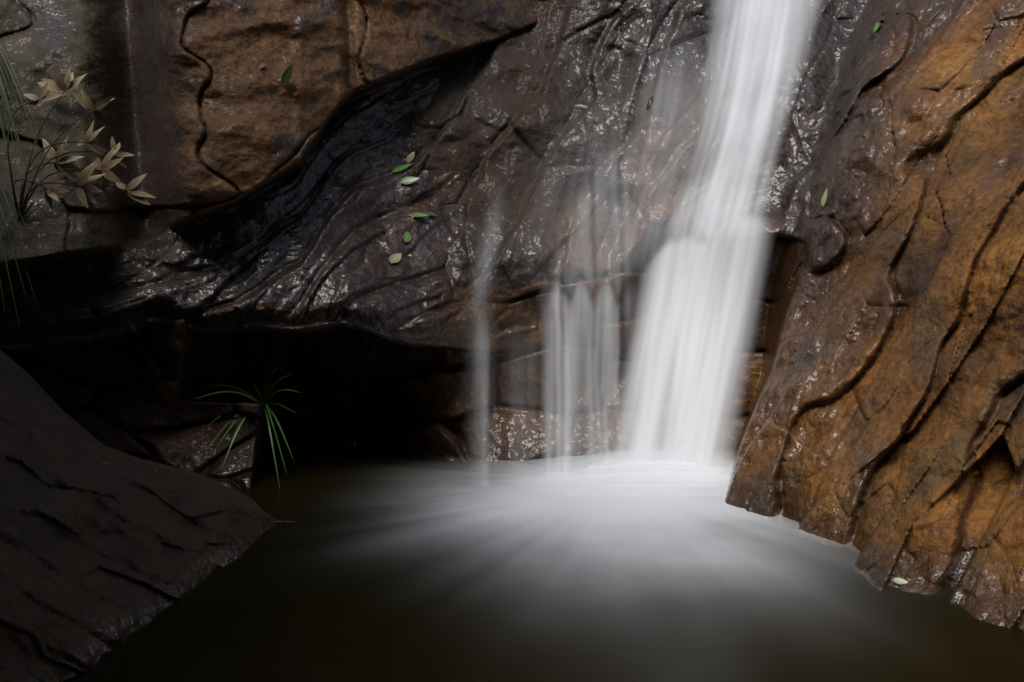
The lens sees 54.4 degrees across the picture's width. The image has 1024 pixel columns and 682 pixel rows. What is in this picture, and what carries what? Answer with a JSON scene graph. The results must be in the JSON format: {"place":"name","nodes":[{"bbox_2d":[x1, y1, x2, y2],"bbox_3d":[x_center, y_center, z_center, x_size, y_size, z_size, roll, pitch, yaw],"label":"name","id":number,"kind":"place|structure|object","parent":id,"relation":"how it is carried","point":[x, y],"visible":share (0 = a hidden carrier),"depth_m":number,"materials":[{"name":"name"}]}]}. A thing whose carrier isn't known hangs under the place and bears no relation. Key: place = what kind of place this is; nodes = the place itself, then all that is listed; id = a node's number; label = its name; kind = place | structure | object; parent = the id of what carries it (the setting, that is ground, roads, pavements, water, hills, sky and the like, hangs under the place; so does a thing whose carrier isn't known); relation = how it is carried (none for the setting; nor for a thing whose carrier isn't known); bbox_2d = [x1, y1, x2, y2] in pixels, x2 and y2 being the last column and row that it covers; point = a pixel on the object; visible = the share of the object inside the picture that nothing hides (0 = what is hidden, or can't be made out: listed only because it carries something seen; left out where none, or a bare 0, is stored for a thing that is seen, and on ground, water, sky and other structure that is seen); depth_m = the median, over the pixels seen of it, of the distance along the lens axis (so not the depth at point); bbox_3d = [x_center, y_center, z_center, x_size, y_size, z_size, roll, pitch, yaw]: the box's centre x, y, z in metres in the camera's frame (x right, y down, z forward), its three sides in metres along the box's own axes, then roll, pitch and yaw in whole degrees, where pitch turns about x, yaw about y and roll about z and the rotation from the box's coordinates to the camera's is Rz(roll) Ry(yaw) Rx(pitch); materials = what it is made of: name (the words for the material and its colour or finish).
{"place":"outdoors","nodes":[
{"label":"outdoors","id":0,"kind":"place"},
{"bbox_2d":[0,350,299,681],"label":"boulder","id":1,"kind":"object","parent":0,"point":[99,559],"visible":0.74,"depth_m":2.49,"materials":[{"name":"grey stone"}]},
{"bbox_2d":[0,0,553,355],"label":"rock slab","id":2,"kind":"object","parent":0,"point":[235,151],"visible":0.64,"depth_m":3.96,"materials":[{"name":"stone"}]},
{"bbox_2d":[0,176,36,334],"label":"grass tuft","id":3,"kind":"object","parent":2,"relation":"attached to","point":[2,190],"visible":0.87,"depth_m":3.45,"materials":[{"name":"green plant"}]},
{"bbox_2d":[0,44,47,171],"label":"grass tuft","id":4,"kind":"object","parent":2,"relation":"attached to","point":[4,91],"visible":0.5,"depth_m":3.77,"materials":[{"name":"green plant"}]},
{"bbox_2d":[7,65,155,220],"bbox_3d":[-1.623,-0.741,3.651,0.462,0.604,0.617,0,5,0],"label":"dry plant","id":5,"kind":"object","parent":2,"relation":"on","point":[85,189],"depth_m":3.69,"materials":[{"name":"beige plant"}]},
{"bbox_2d":[281,64,292,84],"bbox_3d":[-0.876,-1.039,3.877,0.046,0.079,0.011,0,5,0],"label":"fallen leaf","id":6,"kind":"object","parent":2,"relation":"on","point":[286,76],"visible":1,"depth_m":3.88,"materials":[{"name":"green plant"}]},
{"bbox_2d":[389,253,400,262],"bbox_3d":[-0.477,-0.344,4.130,0.035,0.042,0.082,4,7,40],"label":"fallen leaf","id":7,"kind":"object","parent":2,"relation":"on","point":[394,258],"visible":1,"depth_m":4.13,"materials":[{"name":"green plant"}]},
{"bbox_2d":[392,163,411,171],"bbox_3d":[-0.486,-0.768,4.409,0.092,0.044,0.041,0,5,0],"label":"fallen leaf","id":8,"kind":"object","parent":2,"relation":"on","point":[398,168],"visible":1,"depth_m":4.41,"materials":[{"name":"green plant"}]},
{"bbox_2d":[8,0,1023,628],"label":"rock wall","id":9,"kind":"structure","parent":0,"point":[874,418],"depth_m":4.18,"materials":[{"name":"brown stone"}]},
{"bbox_2d":[196,365,299,487],"bbox_3d":[-1.052,0.322,3.958,0.441,0.477,0.297,0,5,0],"label":"plant","id":10,"kind":"object","parent":9,"relation":"attached to","point":[264,401],"depth_m":4.00,"materials":[{"name":"green plant"}]},
{"bbox_2d":[403,231,410,241],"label":"fallen leaf","id":11,"kind":"object","parent":9,"relation":"on","point":[406,236],"visible":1,"depth_m":4.22,"materials":[{"name":"green plant"}]},
{"bbox_2d":[400,176,418,183],"bbox_3d":[-0.448,-0.704,4.363,0.084,0.036,0.023,0,5,0],"label":"fallen leaf","id":12,"kind":"object","parent":9,"relation":"on","point":[408,180],"visible":1,"depth_m":4.37,"materials":[{"name":"green plant"}]},
{"bbox_2d":[406,152,414,162],"bbox_3d":[-0.454,-0.824,4.458,0.042,0.059,0.025,-1,5,-15],"label":"fallen leaf","id":13,"kind":"object","parent":9,"relation":"on","point":[410,157],"visible":1,"depth_m":4.46,"materials":[{"name":"green plant"}]},
{"bbox_2d":[412,213,427,216],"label":"fallen leaf","id":14,"kind":"object","parent":9,"relation":"on","point":[418,214],"visible":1,"depth_m":4.28,"materials":[{"name":"green plant"}]},
{"bbox_2d":[575,105,586,108],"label":"fallen leaf","id":15,"kind":"object","parent":9,"relation":"on","point":[583,106],"visible":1,"depth_m":4.64,"materials":[{"name":"plant"}]},
{"bbox_2d":[821,189,826,205],"bbox_3d":[1.245,-0.572,3.961,0.027,0.076,0.040,0,5,0],"label":"fallen leaf","id":16,"kind":"object","parent":9,"relation":"on","point":[823,199],"visible":1,"depth_m":3.97,"materials":[{"name":"green plant"}]},
{"bbox_2d":[873,23,879,31],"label":"fallen leaf","id":17,"kind":"object","parent":9,"relation":"on","point":[876,26],"visible":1,"depth_m":4.46,"materials":[{"name":"green plant"}]},
{"bbox_2d":[893,578,907,583],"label":"fallen leaf","id":18,"kind":"object","parent":9,"relation":"on","point":[899,580],"visible":1,"depth_m":2.70,"materials":[{"name":"plant"}]},
{"bbox_2d":[63,442,1023,681],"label":"pool water","id":19,"kind":"structure","parent":0,"point":[380,565],"depth_m":2.54,"materials":[{"name":"black liquid"}]},
{"bbox_2d":[458,453,761,557],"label":"mist","id":20,"kind":"structure","parent":19,"relation":"on","point":[644,510],"depth_m":3.46,"materials":[{"name":"white liquid"}]},
{"bbox_2d":[603,469,662,473],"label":"foam","id":21,"kind":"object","parent":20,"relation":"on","point":[633,471],"depth_m":3.86,"materials":[{"name":"white liquid"}]},
{"bbox_2d":[627,457,720,465],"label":"foam","id":22,"kind":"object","parent":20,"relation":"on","point":[665,459],"depth_m":3.98,"materials":[{"name":"white liquid"}]},
{"bbox_2d":[558,0,802,471],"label":"waterfall","id":23,"kind":"structure","parent":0,"point":[688,344],"depth_m":4.08,"materials":[{"name":"white liquid"}]}
]}

